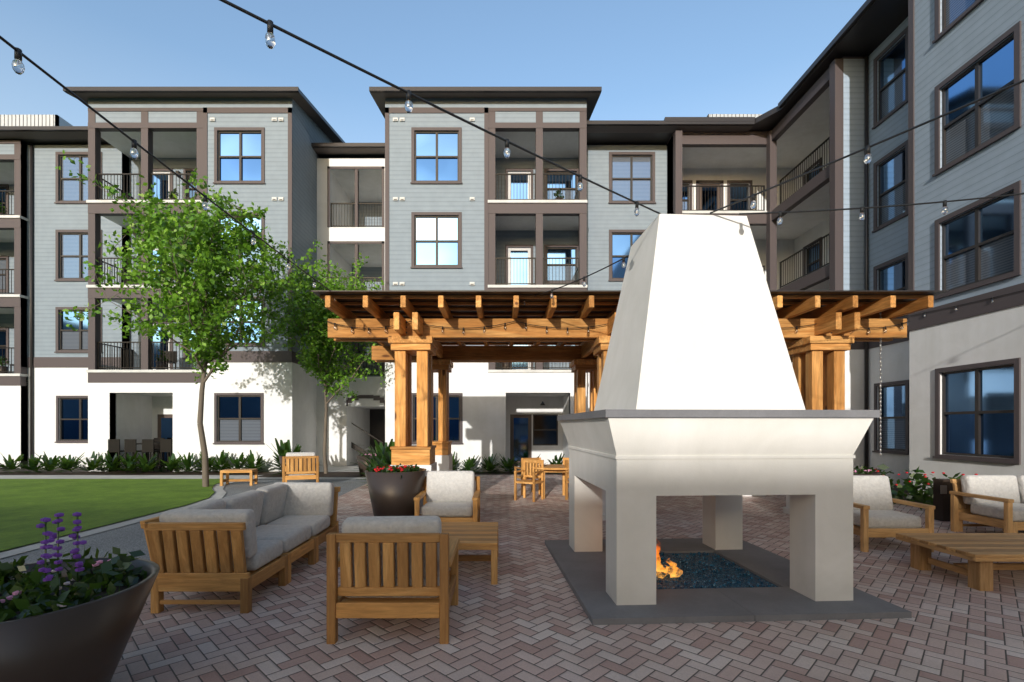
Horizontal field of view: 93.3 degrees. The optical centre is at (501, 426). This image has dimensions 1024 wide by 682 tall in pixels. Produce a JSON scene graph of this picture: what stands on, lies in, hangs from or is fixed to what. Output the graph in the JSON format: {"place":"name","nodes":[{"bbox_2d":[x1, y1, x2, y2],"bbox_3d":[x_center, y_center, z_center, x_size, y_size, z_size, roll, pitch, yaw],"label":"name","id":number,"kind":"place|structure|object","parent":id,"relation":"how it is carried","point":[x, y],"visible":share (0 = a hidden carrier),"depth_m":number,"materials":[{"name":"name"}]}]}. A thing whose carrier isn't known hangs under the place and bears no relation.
{"place":"outdoors","nodes":[
{"label":"outdoors","id":0,"kind":"place"},
{"bbox_2d":[0,479,223,550],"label":"lawn","id":1,"kind":"structure","parent":0,"point":[26,505],"depth_m":10.74,"materials":[{"name":"green plant"}]},
{"bbox_2d":[55,150,331,486],"bbox_3d":[-8.364,-2.697,13.118,6.159,8.801,5.581,0,0,37],"label":"tree","id":2,"kind":"object","parent":1,"relation":"on","point":[214,262],"depth_m":12.73,"materials":[{"name":"green plant"}]},
{"bbox_2d":[0,461,520,593],"bbox_3d":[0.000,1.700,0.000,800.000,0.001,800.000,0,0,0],"label":"ground","id":3,"kind":"structure","parent":0,"point":[126,539],"depth_m":7.33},
{"bbox_2d":[0,466,365,558],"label":"lawn edge","id":4,"kind":"object","parent":3,"relation":"on","point":[219,491],"visible":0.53,"depth_m":15.64,"materials":[{"name":"grey concrete"}]},
{"bbox_2d":[220,469,257,485],"bbox_3d":[-7.600,1.475,14.000,0.850,0.450,0.500,0,0,-10],"label":"table","id":5,"kind":"object","parent":3,"relation":"on","point":[227,480],"visible":0.98,"depth_m":13.92,"materials":[{"name":"brown wood"}]},
{"bbox_2d":[282,456,319,481],"bbox_3d":[-5.802,1.270,14.005,0.970,0.860,0.890,0,0,-20],"label":"chair","id":6,"kind":"object","parent":3,"relation":"on","point":[287,466],"visible":0.9,"depth_m":13.61,"materials":[{"name":"brown wood"}]},
{"bbox_2d":[286,452,315,475],"bbox_3d":[-5.800,1.071,14.001,0.785,0.663,0.742,0,0,-20],"label":"chair cushion","id":7,"kind":"object","parent":6,"relation":"on","point":[301,454],"visible":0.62,"depth_m":13.70,"materials":[{"name":"white fabric"}]},
{"bbox_2d":[239,241,390,473],"bbox_3d":[-6.279,-2.219,17.404,5.957,7.856,5.363,0,0,0],"label":"tree","id":8,"kind":"object","parent":3,"relation":"on","point":[328,343],"depth_m":16.66,"materials":[{"name":"green plant"}]},
{"bbox_2d":[0,87,754,471],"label":"back building","id":9,"kind":"structure","parent":3,"relation":"on","point":[426,197],"depth_m":18.52,"materials":[{"name":"grey paint"}]},
{"bbox_2d":[0,468,921,502],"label":"mulch","id":10,"kind":"object","parent":3,"relation":"on","point":[79,471],"visible":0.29,"depth_m":17.25,"materials":[{"name":"brown soil"}]},
{"bbox_2d":[108,438,172,471],"bbox_3d":[-13.450,1.090,18.875,2.320,1.220,1.970,0,0,0],"label":"patio dining set","id":11,"kind":"object","parent":10,"relation":"on","point":[157,445],"visible":0.49,"depth_m":17.94,"materials":[{"name":"grey"}]},
{"bbox_2d":[279,456,285,470],"bbox_3d":[-7.150,1.350,16.500,0.840,0.700,0.840,0,0,0],"label":"planter","id":12,"kind":"object","parent":10,"relation":"on","point":[280,458],"visible":0.22,"depth_m":16.21,"materials":[{"name":"brown"}]},
{"bbox_2d":[357,455,379,475],"bbox_3d":[-4.550,1.350,16.600,0.840,0.700,0.840,0,0,0],"label":"planter","id":13,"kind":"object","parent":10,"relation":"on","point":[362,467],"visible":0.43,"depth_m":16.26,"materials":[{"name":"brown"}]},
{"bbox_2d":[0,438,962,509],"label":"shrubs","id":14,"kind":"object","parent":10,"relation":"on","point":[50,464],"visible":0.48,"depth_m":17.35,"materials":[{"name":"green plant"}]},
{"bbox_2d":[875,469,977,485],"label":"red flowers","id":15,"kind":"object","parent":14,"relation":"on","point":[924,476],"visible":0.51,"depth_m":10.38,"materials":[{"name":"red plant"}]},
{"bbox_2d":[111,474,1023,681],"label":"pavers","id":16,"kind":"object","parent":3,"relation":"on","point":[525,619],"visible":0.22,"depth_m":3.97,"materials":[{"name":"brown brick"}]},
{"bbox_2d":[0,557,159,681],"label":"planter","id":17,"kind":"object","parent":16,"relation":"on","point":[86,642],"visible":0.69,"depth_m":2.54,"materials":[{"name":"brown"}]},
{"bbox_2d":[10,512,86,606],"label":"spikes","id":18,"kind":"object","parent":17,"relation":"in","point":[45,570],"visible":0.84,"depth_m":2.76,"materials":[{"name":"purple plant"}]},
{"bbox_2d":[0,547,146,621],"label":"plants","id":19,"kind":"object","parent":17,"relation":"in","point":[26,594],"visible":0.89,"depth_m":2.79,"materials":[{"name":"green plant"}]},
{"bbox_2d":[140,487,339,612],"bbox_3d":[-2.790,1.280,5.598,0.987,0.840,2.612,0,0,0],"label":"sofa","id":20,"kind":"object","parent":16,"relation":"on","point":[176,573],"visible":0.57,"depth_m":4.38,"materials":[{"name":"brown wood"}]},
{"bbox_2d":[159,482,333,570],"bbox_3d":[-2.739,1.077,5.601,0.832,0.622,2.378,0,0,0],"label":"sofa cushion","id":21,"kind":"object","parent":20,"relation":"on","point":[293,514],"visible":0.81,"depth_m":5.66,"materials":[{"name":"grey fabric"}]},
{"bbox_2d":[326,533,459,643],"bbox_3d":[-0.890,1.270,4.205,0.970,0.860,0.890,0,0,0],"label":"chair","id":22,"kind":"object","parent":16,"relation":"on","point":[339,604],"visible":1,"depth_m":3.78,"materials":[{"name":"brown wood"}]},
{"bbox_2d":[341,516,441,597],"bbox_3d":[-0.890,1.069,4.199,0.794,0.668,0.746,0,0,0],"label":"chair cushion","id":23,"kind":"object","parent":22,"relation":"on","point":[395,524],"visible":0.39,"depth_m":3.87,"materials":[{"name":"grey fabric"}]},
{"bbox_2d":[365,467,426,515],"bbox_3d":[-1.750,1.210,8.000,1.000,0.980,1.000,0,0,0],"label":"planter","id":24,"kind":"object","parent":16,"relation":"on","point":[393,493],"visible":0.64,"depth_m":7.63,"materials":[{"name":"brown ceramic"}]},
{"bbox_2d":[366,463,421,476],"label":"red flowers","id":25,"kind":"object","parent":24,"relation":"in","point":[386,468],"visible":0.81,"depth_m":7.89,"materials":[{"name":"red plant"}]},
{"bbox_2d":[414,476,480,521],"bbox_3d":[-0.840,1.270,7.715,0.970,0.860,0.890,0,0,0],"label":"chair","id":26,"kind":"object","parent":16,"relation":"on","point":[475,517],"visible":0.32,"depth_m":7.29,"materials":[{"name":"brown wood"}]},
{"bbox_2d":[421,471,474,516],"bbox_3d":[-0.840,1.066,7.727,0.793,0.668,0.749,0,0,0],"label":"chair cushion","id":27,"kind":"object","parent":26,"relation":"on","point":[449,493],"visible":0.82,"depth_m":7.85,"materials":[{"name":"white fabric"}]},
{"bbox_2d":[441,522,497,584],"bbox_3d":[-0.520,1.475,5.750,0.950,0.450,1.150,0,0,0],"label":"table","id":28,"kind":"object","parent":16,"relation":"on","point":[477,535],"visible":0.56,"depth_m":5.59,"materials":[{"name":"brown wood"}]},
{"bbox_2d":[514,457,568,501],"bbox_3d":[1.250,1.240,11.619,1.944,0.920,1.810,0,0,0],"label":"dining set","id":29,"kind":"object","parent":16,"relation":"on","point":[532,469],"visible":0.61,"depth_m":11.30,"materials":[{"name":"brown wood"}]},
{"bbox_2d":[320,295,933,464],"bbox_3d":[2.125,-0.765,10.600,10.650,2.930,5.100,0,0,0],"label":"pergola wood","id":30,"kind":"object","parent":16,"relation":"on","point":[817,356],"visible":0.64,"depth_m":8.88,"materials":[{"name":"brown wood"}]},
{"bbox_2d":[0,0,1023,456],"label":"string lights","id":31,"kind":"object","parent":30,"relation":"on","point":[20,68],"visible":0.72,"depth_m":3.97,"materials":[{"name":"black"}]},
{"bbox_2d":[311,290,948,342],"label":"pergola roof","id":32,"kind":"structure","parent":30,"relation":"attached to","point":[318,293],"depth_m":8.18,"materials":[{"name":"brown wood"}]},
{"bbox_2d":[545,214,911,624],"bbox_3d":[2.120,-0.275,5.620,2.854,3.950,2.854,0,0,-3],"label":"fireplace","id":33,"kind":"object","parent":16,"relation":"on","point":[699,393],"visible":0.97,"depth_m":4.79,"materials":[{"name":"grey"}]},
{"bbox_2d":[656,547,677,577],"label":"flames","id":34,"kind":"object","parent":33,"relation":"on","point":[664,570],"visible":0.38,"depth_m":5.34,"materials":[{"name":"orange"}]},
{"bbox_2d":[853,471,880,474],"bbox_3d":[6.900,1.300,9.600,1.000,0.800,1.000,0,0,0],"label":"planter","id":35,"kind":"object","parent":16,"relation":"on","point":[876,473],"visible":0.09,"depth_m":9.15,"materials":[{"name":"brown"}]},
{"bbox_2d":[853,465,872,473],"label":"planter plants","id":36,"kind":"object","parent":35,"relation":"in","point":[862,470],"visible":0.26,"depth_m":9.31,"materials":[{"name":"green plant"}]},
{"bbox_2d":[853,498,934,551],"bbox_3d":[5.350,1.270,6.945,0.970,0.860,0.890,0,0,0],"label":"chair","id":37,"kind":"object","parent":16,"relation":"on","point":[864,531],"visible":0.24,"depth_m":6.51,"materials":[{"name":"brown wood"}]},
{"bbox_2d":[853,475,920,527],"bbox_3d":[5.350,1.067,6.956,0.784,0.672,0.748,0,0,0],"label":"chair cushion","id":38,"kind":"object","parent":37,"relation":"on","point":[873,492],"visible":0.52,"depth_m":7.06,"materials":[{"name":"white fabric"}]},
{"bbox_2d":[896,533,1023,590],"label":"table","id":39,"kind":"object","parent":16,"relation":"on","point":[981,553],"visible":1,"depth_m":5.36,"materials":[{"name":"brown wood"}]},
{"bbox_2d":[949,479,1023,532],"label":"frame","id":40,"kind":"object","parent":16,"relation":"on","point":[960,510],"visible":0.59,"depth_m":7.55,"materials":[{"name":"brown wood"}]},
{"bbox_2d":[960,475,1023,521],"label":"sofa cushion","id":41,"kind":"object","parent":40,"relation":"on","point":[1007,486],"visible":0.94,"depth_m":7.61,"materials":[{"name":"white fabric"}]},
{"bbox_2d":[664,0,1023,495],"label":"building","id":42,"kind":"structure","parent":3,"relation":"on","point":[952,379],"depth_m":12.01,"materials":[{"name":"grey paint"}]},
{"bbox_2d":[0,0,865,142],"label":"sky","id":43,"kind":"structure","parent":0,"point":[649,59],"materials":[{"name":"blue"}]},
{"bbox_2d":[390,453,789,520],"bbox_3d":[2.150,1.200,10.600,8.440,1.000,3.840,0,0,0],"label":"pergola base","id":44,"kind":"object","parent":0,"point":[443,463],"visible":0.08,"depth_m":9.43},
{"bbox_2d":[540,401,952,521],"bbox_3d":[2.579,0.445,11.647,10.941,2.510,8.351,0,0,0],"label":"planter","id":45,"kind":"object","parent":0,"point":[942,488],"visible":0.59,"depth_m":8.61,"materials":[{"name":"brown"}]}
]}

